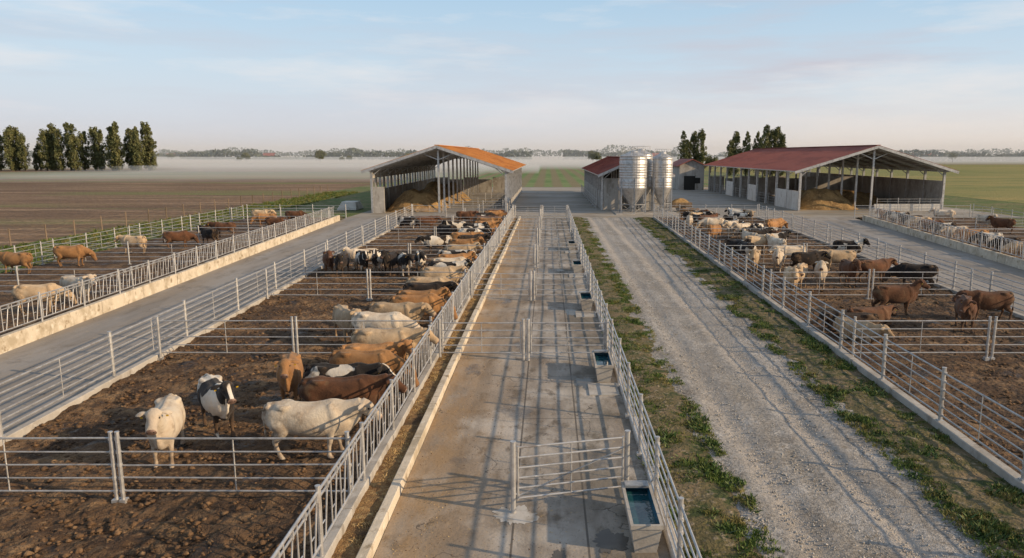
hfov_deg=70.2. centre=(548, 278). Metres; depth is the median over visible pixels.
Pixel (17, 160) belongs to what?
poplar tree
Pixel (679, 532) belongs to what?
metal fence
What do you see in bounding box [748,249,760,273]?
cow
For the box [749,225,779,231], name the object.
cow
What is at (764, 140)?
poplar tree
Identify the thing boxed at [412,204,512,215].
metal fence
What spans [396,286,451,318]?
cow
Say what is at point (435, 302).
cow
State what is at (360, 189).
grass field
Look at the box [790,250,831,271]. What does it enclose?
cow
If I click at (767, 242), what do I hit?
cow
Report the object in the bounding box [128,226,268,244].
metal fence
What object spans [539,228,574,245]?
metal gate
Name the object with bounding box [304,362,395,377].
cow
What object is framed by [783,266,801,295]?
cow
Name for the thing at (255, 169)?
plowed field
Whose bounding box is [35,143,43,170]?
poplar tree
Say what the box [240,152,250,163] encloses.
broadleaf tree
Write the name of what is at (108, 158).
poplar tree
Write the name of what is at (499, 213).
cow
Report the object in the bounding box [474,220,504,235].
cow
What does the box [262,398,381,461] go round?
cow
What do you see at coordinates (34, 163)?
poplar tree
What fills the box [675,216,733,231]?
metal fence
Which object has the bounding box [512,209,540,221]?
metal gate
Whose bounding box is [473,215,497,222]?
cow
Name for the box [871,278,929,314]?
cow
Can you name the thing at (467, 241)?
cow
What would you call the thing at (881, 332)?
cow
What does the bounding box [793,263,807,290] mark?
cow
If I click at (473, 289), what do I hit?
metal gate
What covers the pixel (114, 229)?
metal fence
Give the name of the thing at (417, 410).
feed straw
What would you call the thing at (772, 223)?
cow
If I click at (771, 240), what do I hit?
cow
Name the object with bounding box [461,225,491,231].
cow
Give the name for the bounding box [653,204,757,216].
metal fence
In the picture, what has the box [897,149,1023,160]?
distant tree line
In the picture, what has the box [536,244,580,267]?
metal gate
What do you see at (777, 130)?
poplar tree
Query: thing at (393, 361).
cow
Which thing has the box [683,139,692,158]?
poplar tree
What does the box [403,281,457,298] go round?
cow
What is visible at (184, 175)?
ground
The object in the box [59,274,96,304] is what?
cow
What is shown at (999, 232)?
metal fence
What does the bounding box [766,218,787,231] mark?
cow
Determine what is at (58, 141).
poplar tree
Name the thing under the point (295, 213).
cow
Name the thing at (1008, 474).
concrete kerb
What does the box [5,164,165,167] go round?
crop field
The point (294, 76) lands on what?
sky
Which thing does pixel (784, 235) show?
cow
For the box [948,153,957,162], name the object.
broadleaf tree
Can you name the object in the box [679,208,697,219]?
cow
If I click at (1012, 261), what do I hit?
feed trough wall
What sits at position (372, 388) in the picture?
cow
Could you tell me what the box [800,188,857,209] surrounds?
silage heap
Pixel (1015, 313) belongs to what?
concrete kerb
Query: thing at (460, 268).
cow
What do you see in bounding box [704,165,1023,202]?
crop field
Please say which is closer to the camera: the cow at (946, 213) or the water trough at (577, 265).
the water trough at (577, 265)
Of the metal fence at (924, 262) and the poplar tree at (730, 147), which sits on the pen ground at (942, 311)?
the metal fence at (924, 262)
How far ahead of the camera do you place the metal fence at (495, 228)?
59.76 m
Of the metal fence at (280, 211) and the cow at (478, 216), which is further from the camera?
the metal fence at (280, 211)
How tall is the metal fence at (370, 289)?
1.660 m
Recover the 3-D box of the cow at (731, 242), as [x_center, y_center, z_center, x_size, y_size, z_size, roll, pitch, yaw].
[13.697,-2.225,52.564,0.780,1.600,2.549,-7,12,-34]
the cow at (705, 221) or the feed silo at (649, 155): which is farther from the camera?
the feed silo at (649, 155)
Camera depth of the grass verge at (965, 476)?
20.40 m
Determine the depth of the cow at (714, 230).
62.56 m
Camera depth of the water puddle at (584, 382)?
24.27 m
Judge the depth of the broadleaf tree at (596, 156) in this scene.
519.05 m
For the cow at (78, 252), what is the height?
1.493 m
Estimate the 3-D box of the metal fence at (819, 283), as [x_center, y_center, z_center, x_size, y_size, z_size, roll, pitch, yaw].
[14.087,0.307,37.792,5.280,1.660,0.160,0,10,0]
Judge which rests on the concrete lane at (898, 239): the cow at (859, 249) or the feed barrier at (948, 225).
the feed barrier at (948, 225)
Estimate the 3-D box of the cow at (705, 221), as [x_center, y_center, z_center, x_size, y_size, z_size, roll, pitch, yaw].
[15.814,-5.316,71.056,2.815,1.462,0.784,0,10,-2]
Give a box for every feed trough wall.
[0,215,339,353]
[862,215,1023,269]
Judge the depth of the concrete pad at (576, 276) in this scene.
45.22 m
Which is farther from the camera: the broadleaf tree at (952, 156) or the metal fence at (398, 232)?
the broadleaf tree at (952, 156)
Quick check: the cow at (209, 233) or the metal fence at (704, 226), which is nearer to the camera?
the cow at (209, 233)
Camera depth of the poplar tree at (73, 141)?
342.41 m
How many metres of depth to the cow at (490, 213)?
77.44 m
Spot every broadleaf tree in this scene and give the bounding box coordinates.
[166,153,174,161]
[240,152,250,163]
[315,150,325,164]
[588,151,596,162]
[590,152,601,161]
[704,156,718,172]
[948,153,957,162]
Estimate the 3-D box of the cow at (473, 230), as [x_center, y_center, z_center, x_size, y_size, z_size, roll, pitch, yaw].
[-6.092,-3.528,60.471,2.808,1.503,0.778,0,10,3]
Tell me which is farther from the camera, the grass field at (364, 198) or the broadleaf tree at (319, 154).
the broadleaf tree at (319, 154)
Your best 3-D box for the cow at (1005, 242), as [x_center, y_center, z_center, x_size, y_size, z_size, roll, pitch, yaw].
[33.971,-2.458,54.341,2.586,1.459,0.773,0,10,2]
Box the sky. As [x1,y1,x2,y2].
[0,0,1023,155]
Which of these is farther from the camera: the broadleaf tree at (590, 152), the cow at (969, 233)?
the broadleaf tree at (590, 152)
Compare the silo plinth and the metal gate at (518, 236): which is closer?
the metal gate at (518, 236)
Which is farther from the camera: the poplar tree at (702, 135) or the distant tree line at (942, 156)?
the distant tree line at (942, 156)
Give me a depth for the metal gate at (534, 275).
37.77 m
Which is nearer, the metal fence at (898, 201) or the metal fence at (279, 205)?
the metal fence at (279, 205)
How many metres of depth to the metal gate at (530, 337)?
26.71 m
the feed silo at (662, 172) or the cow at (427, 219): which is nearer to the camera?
the cow at (427, 219)
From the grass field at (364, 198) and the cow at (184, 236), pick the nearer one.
the cow at (184, 236)
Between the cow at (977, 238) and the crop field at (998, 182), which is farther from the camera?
the crop field at (998, 182)
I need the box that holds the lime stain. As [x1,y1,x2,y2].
[492,505,538,524]
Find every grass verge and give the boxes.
[573,217,764,557]
[638,217,1023,557]
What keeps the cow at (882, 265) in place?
on the pen ground at (942, 311)
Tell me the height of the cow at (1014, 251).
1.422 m
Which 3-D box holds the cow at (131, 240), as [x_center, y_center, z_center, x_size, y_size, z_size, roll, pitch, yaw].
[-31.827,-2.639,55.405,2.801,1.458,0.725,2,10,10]
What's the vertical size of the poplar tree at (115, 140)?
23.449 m
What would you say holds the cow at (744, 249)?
on the pen ground at (942, 311)
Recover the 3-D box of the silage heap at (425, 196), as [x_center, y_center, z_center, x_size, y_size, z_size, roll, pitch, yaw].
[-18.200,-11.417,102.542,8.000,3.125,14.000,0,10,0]
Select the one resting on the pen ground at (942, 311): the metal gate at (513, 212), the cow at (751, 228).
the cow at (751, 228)
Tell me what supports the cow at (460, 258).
on the pen ground at (22, 522)
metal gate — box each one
[437,319,524,360]
[470,271,531,300]
[488,244,535,267]
[499,228,537,244]
[507,216,539,232]
[510,430,630,513]
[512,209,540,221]
[514,205,540,215]
[526,319,608,360]
[533,271,590,300]
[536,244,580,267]
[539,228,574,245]
[540,216,570,232]
[541,209,567,222]
[542,205,566,217]
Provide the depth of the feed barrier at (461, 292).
17.18 m
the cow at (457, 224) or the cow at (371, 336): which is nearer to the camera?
the cow at (371, 336)
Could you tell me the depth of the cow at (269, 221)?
71.79 m
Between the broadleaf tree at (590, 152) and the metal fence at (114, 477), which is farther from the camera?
the broadleaf tree at (590, 152)
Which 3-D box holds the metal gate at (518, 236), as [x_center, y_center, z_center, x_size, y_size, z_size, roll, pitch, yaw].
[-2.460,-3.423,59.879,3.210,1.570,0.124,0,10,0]
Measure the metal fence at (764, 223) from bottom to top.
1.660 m
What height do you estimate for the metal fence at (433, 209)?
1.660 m
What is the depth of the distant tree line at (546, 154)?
1277.34 m
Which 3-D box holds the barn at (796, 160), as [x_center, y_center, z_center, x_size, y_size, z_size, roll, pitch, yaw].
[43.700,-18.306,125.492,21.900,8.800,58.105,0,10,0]
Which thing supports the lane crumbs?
on the feed lane at (577, 413)
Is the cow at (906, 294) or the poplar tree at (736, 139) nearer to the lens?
the cow at (906, 294)
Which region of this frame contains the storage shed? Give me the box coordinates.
[672,159,707,189]
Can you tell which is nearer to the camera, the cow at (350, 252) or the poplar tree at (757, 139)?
the cow at (350, 252)
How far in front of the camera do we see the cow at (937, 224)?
65.26 m
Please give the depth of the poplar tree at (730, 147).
259.12 m
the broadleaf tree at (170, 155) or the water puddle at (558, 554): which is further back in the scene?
the broadleaf tree at (170, 155)
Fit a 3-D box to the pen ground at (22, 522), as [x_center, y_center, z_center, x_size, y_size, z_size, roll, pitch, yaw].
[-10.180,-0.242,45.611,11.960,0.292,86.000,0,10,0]
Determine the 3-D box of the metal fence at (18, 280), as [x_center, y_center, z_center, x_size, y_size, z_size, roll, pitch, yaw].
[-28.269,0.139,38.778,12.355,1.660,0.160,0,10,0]
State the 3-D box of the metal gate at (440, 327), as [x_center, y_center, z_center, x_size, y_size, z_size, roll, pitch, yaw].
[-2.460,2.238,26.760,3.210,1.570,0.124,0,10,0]
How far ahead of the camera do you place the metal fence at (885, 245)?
48.70 m
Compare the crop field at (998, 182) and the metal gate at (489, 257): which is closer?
the metal gate at (489, 257)
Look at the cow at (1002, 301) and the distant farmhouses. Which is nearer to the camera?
the cow at (1002, 301)
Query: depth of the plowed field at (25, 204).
127.97 m
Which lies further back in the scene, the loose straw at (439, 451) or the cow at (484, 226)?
the cow at (484, 226)
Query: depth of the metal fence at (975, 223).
70.94 m
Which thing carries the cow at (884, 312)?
on the pen ground at (942, 311)
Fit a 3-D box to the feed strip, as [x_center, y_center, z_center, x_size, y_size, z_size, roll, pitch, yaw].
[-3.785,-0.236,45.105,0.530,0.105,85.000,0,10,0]
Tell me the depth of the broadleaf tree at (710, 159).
309.46 m
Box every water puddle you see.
[552,550,565,557]
[564,309,575,315]
[575,377,594,389]
[592,528,628,553]
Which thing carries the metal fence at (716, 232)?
on the pen ground at (942, 311)
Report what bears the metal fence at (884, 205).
on the pen ground at (970, 220)
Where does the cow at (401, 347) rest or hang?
on the pen ground at (22, 522)
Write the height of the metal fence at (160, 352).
1.660 m
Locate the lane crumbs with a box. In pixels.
[384,284,570,554]
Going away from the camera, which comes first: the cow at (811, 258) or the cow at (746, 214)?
the cow at (811, 258)
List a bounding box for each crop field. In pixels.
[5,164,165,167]
[361,164,785,186]
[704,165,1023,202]
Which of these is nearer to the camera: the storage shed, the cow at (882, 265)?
the cow at (882, 265)
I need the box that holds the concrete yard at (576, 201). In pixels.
[347,187,1023,217]
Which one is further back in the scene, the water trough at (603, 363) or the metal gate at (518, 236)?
the metal gate at (518, 236)
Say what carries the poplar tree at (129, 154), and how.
on the plowed field at (255, 169)
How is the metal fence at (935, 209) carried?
on the pen ground at (970, 220)
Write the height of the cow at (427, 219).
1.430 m
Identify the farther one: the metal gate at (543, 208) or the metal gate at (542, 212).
the metal gate at (543, 208)
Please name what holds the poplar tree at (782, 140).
on the crop field at (998, 182)
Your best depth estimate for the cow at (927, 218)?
71.30 m
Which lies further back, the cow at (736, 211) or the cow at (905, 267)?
the cow at (736, 211)
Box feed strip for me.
[331,217,517,557]
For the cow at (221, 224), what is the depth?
65.91 m
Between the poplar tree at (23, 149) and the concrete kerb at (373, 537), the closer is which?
the concrete kerb at (373, 537)
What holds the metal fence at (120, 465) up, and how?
on the pen ground at (22, 522)
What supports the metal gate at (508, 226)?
on the feed lane at (577, 413)
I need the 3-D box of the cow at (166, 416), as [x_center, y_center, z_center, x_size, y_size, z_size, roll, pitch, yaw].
[-9.364,3.674,17.708,0.772,1.715,2.721,-3,10,-18]
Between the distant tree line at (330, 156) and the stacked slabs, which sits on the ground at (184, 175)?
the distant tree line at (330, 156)
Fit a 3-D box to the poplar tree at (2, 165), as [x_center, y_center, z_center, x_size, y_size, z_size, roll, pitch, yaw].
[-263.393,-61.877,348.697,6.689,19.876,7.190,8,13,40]
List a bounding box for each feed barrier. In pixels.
[0,206,333,332]
[270,204,513,557]
[869,205,1023,259]
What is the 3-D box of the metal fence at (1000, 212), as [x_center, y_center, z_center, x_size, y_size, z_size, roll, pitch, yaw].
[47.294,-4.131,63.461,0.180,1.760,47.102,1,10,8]
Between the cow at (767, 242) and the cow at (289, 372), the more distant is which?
the cow at (767, 242)
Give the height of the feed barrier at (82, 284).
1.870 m
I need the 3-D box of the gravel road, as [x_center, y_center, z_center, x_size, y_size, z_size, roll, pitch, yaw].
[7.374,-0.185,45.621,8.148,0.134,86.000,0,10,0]
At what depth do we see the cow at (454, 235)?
57.25 m
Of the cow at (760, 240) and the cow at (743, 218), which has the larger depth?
the cow at (743, 218)
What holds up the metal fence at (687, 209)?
on the pen ground at (942, 311)
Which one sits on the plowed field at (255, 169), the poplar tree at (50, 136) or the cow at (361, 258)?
the poplar tree at (50, 136)
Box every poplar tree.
[0,135,6,170]
[2,125,19,170]
[2,129,16,170]
[13,127,23,170]
[16,132,30,170]
[32,148,39,170]
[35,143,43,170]
[36,128,54,170]
[45,123,59,170]
[53,128,67,170]
[62,122,76,170]
[65,123,83,170]
[76,131,90,170]
[86,126,104,170]
[91,129,107,170]
[102,126,119,170]
[108,121,126,170]
[122,128,132,170]
[125,129,143,170]
[128,126,144,170]
[139,121,156,170]
[141,126,158,170]
[677,130,688,158]
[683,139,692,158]
[690,131,697,160]
[695,128,706,170]
[725,139,735,175]
[731,131,740,175]
[740,131,751,175]
[752,131,761,173]
[758,124,771,175]
[768,129,776,175]
[773,126,781,175]
[777,134,786,175]
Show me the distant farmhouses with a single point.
(273, 154)
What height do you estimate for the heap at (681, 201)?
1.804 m
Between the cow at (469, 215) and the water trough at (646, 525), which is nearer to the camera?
the water trough at (646, 525)
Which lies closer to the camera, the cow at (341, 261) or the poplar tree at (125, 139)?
the cow at (341, 261)
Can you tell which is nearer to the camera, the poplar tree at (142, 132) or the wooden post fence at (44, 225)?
the wooden post fence at (44, 225)
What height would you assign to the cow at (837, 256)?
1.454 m
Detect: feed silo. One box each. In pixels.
[617,148,647,213]
[629,146,652,210]
[650,149,672,211]
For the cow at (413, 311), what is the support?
on the pen ground at (22, 522)
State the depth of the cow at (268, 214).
75.72 m
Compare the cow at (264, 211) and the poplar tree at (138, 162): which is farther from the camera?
the poplar tree at (138, 162)
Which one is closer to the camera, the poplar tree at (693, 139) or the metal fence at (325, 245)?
the metal fence at (325, 245)
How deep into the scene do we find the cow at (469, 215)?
78.73 m
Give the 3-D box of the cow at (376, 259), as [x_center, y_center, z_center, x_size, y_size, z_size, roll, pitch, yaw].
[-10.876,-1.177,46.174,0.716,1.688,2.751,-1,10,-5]
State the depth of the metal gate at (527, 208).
87.01 m
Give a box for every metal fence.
[0,204,411,436]
[0,205,243,270]
[0,266,133,291]
[0,431,120,503]
[39,241,215,264]
[114,431,351,503]
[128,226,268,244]
[155,316,295,360]
[189,215,303,230]
[231,207,329,221]
[246,204,346,217]
[265,269,369,300]
[294,316,432,356]
[324,243,409,267]
[362,227,434,244]
[369,269,465,300]
[388,216,452,231]
[405,208,464,220]
[409,243,484,266]
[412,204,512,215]
[435,227,496,243]
[442,200,503,212]
[460,194,504,202]
[465,208,509,220]
[468,190,504,198]
[567,205,701,557]
[581,184,596,209]
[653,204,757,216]
[654,204,1023,481]
[663,208,714,217]
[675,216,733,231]
[695,227,762,244]
[711,183,774,202]
[716,208,768,217]
[723,243,804,264]
[735,216,793,231]
[758,204,1023,311]
[764,227,831,246]
[769,269,870,299]
[806,243,886,263]
[851,316,991,360]
[854,204,970,217]
[870,269,973,299]
[876,198,940,210]
[876,208,993,219]
[909,216,1023,229]
[957,228,1023,243]
[972,204,1023,225]
[989,316,1023,360]
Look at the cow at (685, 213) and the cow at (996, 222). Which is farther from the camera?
the cow at (685, 213)
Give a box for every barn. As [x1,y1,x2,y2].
[361,145,525,212]
[581,156,674,209]
[703,145,958,210]
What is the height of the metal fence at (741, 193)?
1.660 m
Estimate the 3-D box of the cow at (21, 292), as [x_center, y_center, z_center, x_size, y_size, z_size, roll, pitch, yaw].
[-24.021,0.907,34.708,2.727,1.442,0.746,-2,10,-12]
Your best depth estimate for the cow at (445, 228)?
62.91 m
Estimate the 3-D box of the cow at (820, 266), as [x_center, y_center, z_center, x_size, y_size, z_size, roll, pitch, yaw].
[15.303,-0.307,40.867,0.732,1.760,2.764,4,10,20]
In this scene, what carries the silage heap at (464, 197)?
on the concrete yard at (576, 201)
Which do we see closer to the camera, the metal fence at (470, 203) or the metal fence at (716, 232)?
the metal fence at (716, 232)
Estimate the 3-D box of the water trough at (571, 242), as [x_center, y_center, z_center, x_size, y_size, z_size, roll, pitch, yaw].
[1.929,-2.795,58.161,0.757,0.910,1.900,0,10,0]
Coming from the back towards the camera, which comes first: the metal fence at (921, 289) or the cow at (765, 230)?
the cow at (765, 230)
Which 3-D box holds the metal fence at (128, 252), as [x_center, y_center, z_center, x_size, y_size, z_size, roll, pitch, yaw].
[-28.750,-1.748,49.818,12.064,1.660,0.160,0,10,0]
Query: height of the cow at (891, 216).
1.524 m
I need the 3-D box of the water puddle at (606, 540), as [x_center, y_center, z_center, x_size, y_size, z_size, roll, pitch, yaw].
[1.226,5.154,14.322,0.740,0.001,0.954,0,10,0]
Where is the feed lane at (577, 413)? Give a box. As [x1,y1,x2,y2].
[374,218,676,557]
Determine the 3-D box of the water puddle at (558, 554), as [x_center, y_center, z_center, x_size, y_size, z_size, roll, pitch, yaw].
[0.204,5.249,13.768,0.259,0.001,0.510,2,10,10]
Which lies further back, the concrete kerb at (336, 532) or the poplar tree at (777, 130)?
the poplar tree at (777, 130)
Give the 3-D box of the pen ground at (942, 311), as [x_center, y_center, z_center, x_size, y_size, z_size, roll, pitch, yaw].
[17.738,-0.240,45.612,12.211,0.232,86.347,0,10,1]
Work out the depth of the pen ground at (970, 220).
74.51 m
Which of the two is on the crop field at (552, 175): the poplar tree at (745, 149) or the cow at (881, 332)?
the poplar tree at (745, 149)
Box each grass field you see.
[0,187,370,272]
[276,187,386,216]
[943,195,1023,227]
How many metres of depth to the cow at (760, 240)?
54.82 m
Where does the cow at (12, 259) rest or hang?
on the pen ground at (89, 262)
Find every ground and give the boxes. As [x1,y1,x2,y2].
[0,156,1023,219]
[0,216,503,557]
[0,217,342,335]
[659,217,1023,474]
[858,217,1023,258]
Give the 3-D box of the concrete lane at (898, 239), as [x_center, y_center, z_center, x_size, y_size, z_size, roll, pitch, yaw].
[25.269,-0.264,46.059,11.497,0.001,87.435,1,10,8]
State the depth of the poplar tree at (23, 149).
344.36 m
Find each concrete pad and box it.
[569,274,584,277]
[575,311,595,316]
[588,383,619,395]
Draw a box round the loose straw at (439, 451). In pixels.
[377,247,515,554]
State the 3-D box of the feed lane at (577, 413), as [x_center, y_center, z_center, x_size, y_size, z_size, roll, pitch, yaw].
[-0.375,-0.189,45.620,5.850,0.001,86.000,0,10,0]
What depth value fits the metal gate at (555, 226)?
70.92 m
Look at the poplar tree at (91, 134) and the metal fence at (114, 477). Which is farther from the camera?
the poplar tree at (91, 134)
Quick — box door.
[684,176,699,189]
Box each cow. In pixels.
[0,251,32,273]
[11,283,76,313]
[53,245,97,266]
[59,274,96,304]
[113,235,146,253]
[135,393,185,468]
[162,230,198,248]
[196,225,218,245]
[197,374,241,439]
[204,222,235,236]
[250,213,276,226]
[251,209,276,221]
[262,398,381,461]
[265,217,291,230]
[271,352,303,400]
[285,210,310,223]
[298,373,406,427]
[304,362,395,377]
[322,250,334,273]
[329,349,418,398]
[332,304,360,343]
[333,252,349,276]
[339,339,415,358]
[340,247,377,269]
[351,311,420,334]
[351,327,438,359]
[355,250,370,274]
[368,302,436,322]
[370,249,383,273]
[379,250,397,275]
[389,293,457,324]
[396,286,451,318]
[397,216,420,230]
[398,252,414,275]
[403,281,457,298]
[406,276,458,291]
[414,235,451,253]
[414,250,425,273]
[415,216,442,227]
[420,265,467,281]
[428,259,472,282]
[431,256,476,280]
[432,224,456,235]
[436,251,476,260]
[437,249,477,256]
[441,220,467,230]
[444,242,482,252]
[448,236,485,257]
[450,232,483,238]
[456,211,478,222]
[457,233,490,253]
[458,229,491,234]
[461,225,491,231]
[463,222,489,226]
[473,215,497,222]
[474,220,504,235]
[476,212,496,215]
[476,217,502,231]
[484,210,506,217]
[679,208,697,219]
[683,210,702,224]
[686,215,692,228]
[688,212,702,225]
[691,210,713,214]
[691,213,705,227]
[696,217,724,231]
[698,213,719,227]
[706,224,721,242]
[721,220,738,236]
[722,215,746,221]
[724,207,744,214]
[724,238,750,259]
[729,212,751,217]
[730,222,750,238]
[733,240,755,262]
[738,227,760,231]
[740,229,756,239]
[743,233,773,253]
[745,210,754,222]
[748,227,773,234]
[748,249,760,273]
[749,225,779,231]
[756,234,774,253]
[763,231,790,250]
[764,233,786,253]
[765,219,778,226]
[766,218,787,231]
[768,246,805,265]
[772,248,783,271]
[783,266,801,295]
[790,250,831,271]
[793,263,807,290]
[814,260,828,288]
[814,311,879,330]
[816,249,855,271]
[832,238,870,260]
[833,316,894,343]
[839,259,863,286]
[847,304,898,324]
[859,258,898,282]
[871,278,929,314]
[875,209,899,222]
[883,211,909,222]
[883,262,938,290]
[896,214,922,228]
[904,216,931,228]
[917,219,944,234]
[927,222,956,237]
[928,207,955,222]
[939,226,967,238]
[951,290,1014,321]
[952,229,988,246]
[954,294,976,332]
[967,232,1003,248]
[977,214,997,228]
[985,215,1015,233]
[985,236,1020,253]
[1001,241,1022,256]
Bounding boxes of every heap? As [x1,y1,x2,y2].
[387,187,448,211]
[424,181,471,203]
[664,198,691,210]
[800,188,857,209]
[838,190,885,204]
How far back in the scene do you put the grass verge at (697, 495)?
18.71 m
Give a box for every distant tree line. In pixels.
[0,149,214,159]
[3,144,1023,158]
[179,147,531,161]
[562,149,727,159]
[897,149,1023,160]
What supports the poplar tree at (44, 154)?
on the plowed field at (255, 169)
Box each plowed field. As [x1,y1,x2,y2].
[0,166,440,171]
[0,179,399,246]
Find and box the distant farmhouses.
[165,153,935,161]
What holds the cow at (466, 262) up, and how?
on the pen ground at (22, 522)
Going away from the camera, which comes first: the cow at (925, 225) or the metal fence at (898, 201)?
the cow at (925, 225)
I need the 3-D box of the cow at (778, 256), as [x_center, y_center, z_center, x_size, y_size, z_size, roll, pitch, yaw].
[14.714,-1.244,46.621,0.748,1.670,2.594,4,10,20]
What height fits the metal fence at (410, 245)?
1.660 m
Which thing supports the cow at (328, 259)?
on the pen ground at (22, 522)
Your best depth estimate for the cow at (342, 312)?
28.69 m
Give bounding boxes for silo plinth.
[611,209,678,214]
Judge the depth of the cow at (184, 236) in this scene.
58.61 m
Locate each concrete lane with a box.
[0,218,398,433]
[763,218,1023,313]
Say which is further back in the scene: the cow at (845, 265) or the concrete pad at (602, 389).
the cow at (845, 265)
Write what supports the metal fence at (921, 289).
on the pen ground at (942, 311)
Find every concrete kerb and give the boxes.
[0,224,398,445]
[315,216,514,557]
[356,216,520,557]
[568,220,676,557]
[653,216,1023,492]
[758,218,1023,319]
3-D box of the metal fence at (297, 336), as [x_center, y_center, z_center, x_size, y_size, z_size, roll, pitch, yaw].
[-6.775,2.194,26.752,5.110,1.660,0.160,0,10,0]
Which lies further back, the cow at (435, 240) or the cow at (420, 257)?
the cow at (435, 240)
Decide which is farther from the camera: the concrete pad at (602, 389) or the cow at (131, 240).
the cow at (131, 240)
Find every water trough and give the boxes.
[567,237,576,250]
[572,257,582,272]
[579,287,593,310]
[592,344,613,381]
[621,472,663,552]
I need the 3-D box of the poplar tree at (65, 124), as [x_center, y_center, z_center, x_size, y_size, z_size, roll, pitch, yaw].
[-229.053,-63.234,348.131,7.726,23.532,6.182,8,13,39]
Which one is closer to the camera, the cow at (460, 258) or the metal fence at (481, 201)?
the cow at (460, 258)
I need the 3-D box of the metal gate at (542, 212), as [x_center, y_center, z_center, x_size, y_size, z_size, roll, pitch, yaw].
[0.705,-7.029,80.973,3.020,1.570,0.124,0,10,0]
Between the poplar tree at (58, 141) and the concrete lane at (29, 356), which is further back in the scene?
the poplar tree at (58, 141)
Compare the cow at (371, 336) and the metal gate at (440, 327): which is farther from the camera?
the metal gate at (440, 327)
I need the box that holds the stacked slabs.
[337,201,362,209]
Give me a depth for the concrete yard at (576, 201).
106.96 m
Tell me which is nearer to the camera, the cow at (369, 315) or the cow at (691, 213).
the cow at (369, 315)
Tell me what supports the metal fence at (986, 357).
on the pen ground at (942, 311)
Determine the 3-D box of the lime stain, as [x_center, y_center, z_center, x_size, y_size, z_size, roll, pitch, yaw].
[-0.707,4.979,15.350,0.844,0.001,0.952,-7,12,-36]
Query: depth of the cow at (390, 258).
45.09 m
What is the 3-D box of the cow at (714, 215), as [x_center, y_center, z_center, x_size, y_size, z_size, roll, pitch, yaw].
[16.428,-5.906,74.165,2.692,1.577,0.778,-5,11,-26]
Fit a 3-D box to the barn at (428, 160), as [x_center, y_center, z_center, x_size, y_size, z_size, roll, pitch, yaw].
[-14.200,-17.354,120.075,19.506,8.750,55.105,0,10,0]
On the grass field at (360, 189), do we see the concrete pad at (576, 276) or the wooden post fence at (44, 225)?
the wooden post fence at (44, 225)
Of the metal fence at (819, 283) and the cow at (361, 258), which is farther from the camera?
the cow at (361, 258)
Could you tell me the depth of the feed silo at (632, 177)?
92.32 m
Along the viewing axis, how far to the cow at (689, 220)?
72.70 m
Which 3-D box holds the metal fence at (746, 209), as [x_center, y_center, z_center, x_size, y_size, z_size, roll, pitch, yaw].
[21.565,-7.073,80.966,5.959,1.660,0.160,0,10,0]
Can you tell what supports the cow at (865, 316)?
on the pen ground at (942, 311)
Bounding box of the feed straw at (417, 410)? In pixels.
[347,232,508,549]
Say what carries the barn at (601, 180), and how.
on the concrete yard at (576, 201)
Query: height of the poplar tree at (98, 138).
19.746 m
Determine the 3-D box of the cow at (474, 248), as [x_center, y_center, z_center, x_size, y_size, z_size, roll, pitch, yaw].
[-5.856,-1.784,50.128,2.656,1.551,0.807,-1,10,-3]
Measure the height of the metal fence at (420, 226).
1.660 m
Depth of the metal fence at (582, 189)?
124.44 m
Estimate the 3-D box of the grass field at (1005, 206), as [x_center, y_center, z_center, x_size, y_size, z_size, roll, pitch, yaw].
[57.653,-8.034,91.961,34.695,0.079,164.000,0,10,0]
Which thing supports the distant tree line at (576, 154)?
on the ground at (184, 175)
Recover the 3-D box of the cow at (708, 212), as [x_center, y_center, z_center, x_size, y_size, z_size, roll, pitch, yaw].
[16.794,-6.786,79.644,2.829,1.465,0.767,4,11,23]
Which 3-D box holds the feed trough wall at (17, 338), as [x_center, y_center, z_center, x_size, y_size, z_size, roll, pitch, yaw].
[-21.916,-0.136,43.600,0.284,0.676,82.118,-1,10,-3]
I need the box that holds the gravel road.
[582,217,1010,557]
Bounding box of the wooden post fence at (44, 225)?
[0,185,327,245]
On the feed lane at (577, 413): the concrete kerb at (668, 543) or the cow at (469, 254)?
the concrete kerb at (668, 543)
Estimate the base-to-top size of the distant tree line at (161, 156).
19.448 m
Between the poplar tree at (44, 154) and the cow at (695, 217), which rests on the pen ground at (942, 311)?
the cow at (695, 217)
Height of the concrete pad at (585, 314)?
0.035 m
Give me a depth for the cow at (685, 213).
78.44 m
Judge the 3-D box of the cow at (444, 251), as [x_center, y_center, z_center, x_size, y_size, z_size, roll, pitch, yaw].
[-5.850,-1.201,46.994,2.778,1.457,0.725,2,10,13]
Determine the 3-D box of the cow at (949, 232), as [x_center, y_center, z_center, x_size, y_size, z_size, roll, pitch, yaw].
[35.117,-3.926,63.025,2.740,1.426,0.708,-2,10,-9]
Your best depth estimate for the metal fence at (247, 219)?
71.83 m
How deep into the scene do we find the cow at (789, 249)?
49.38 m

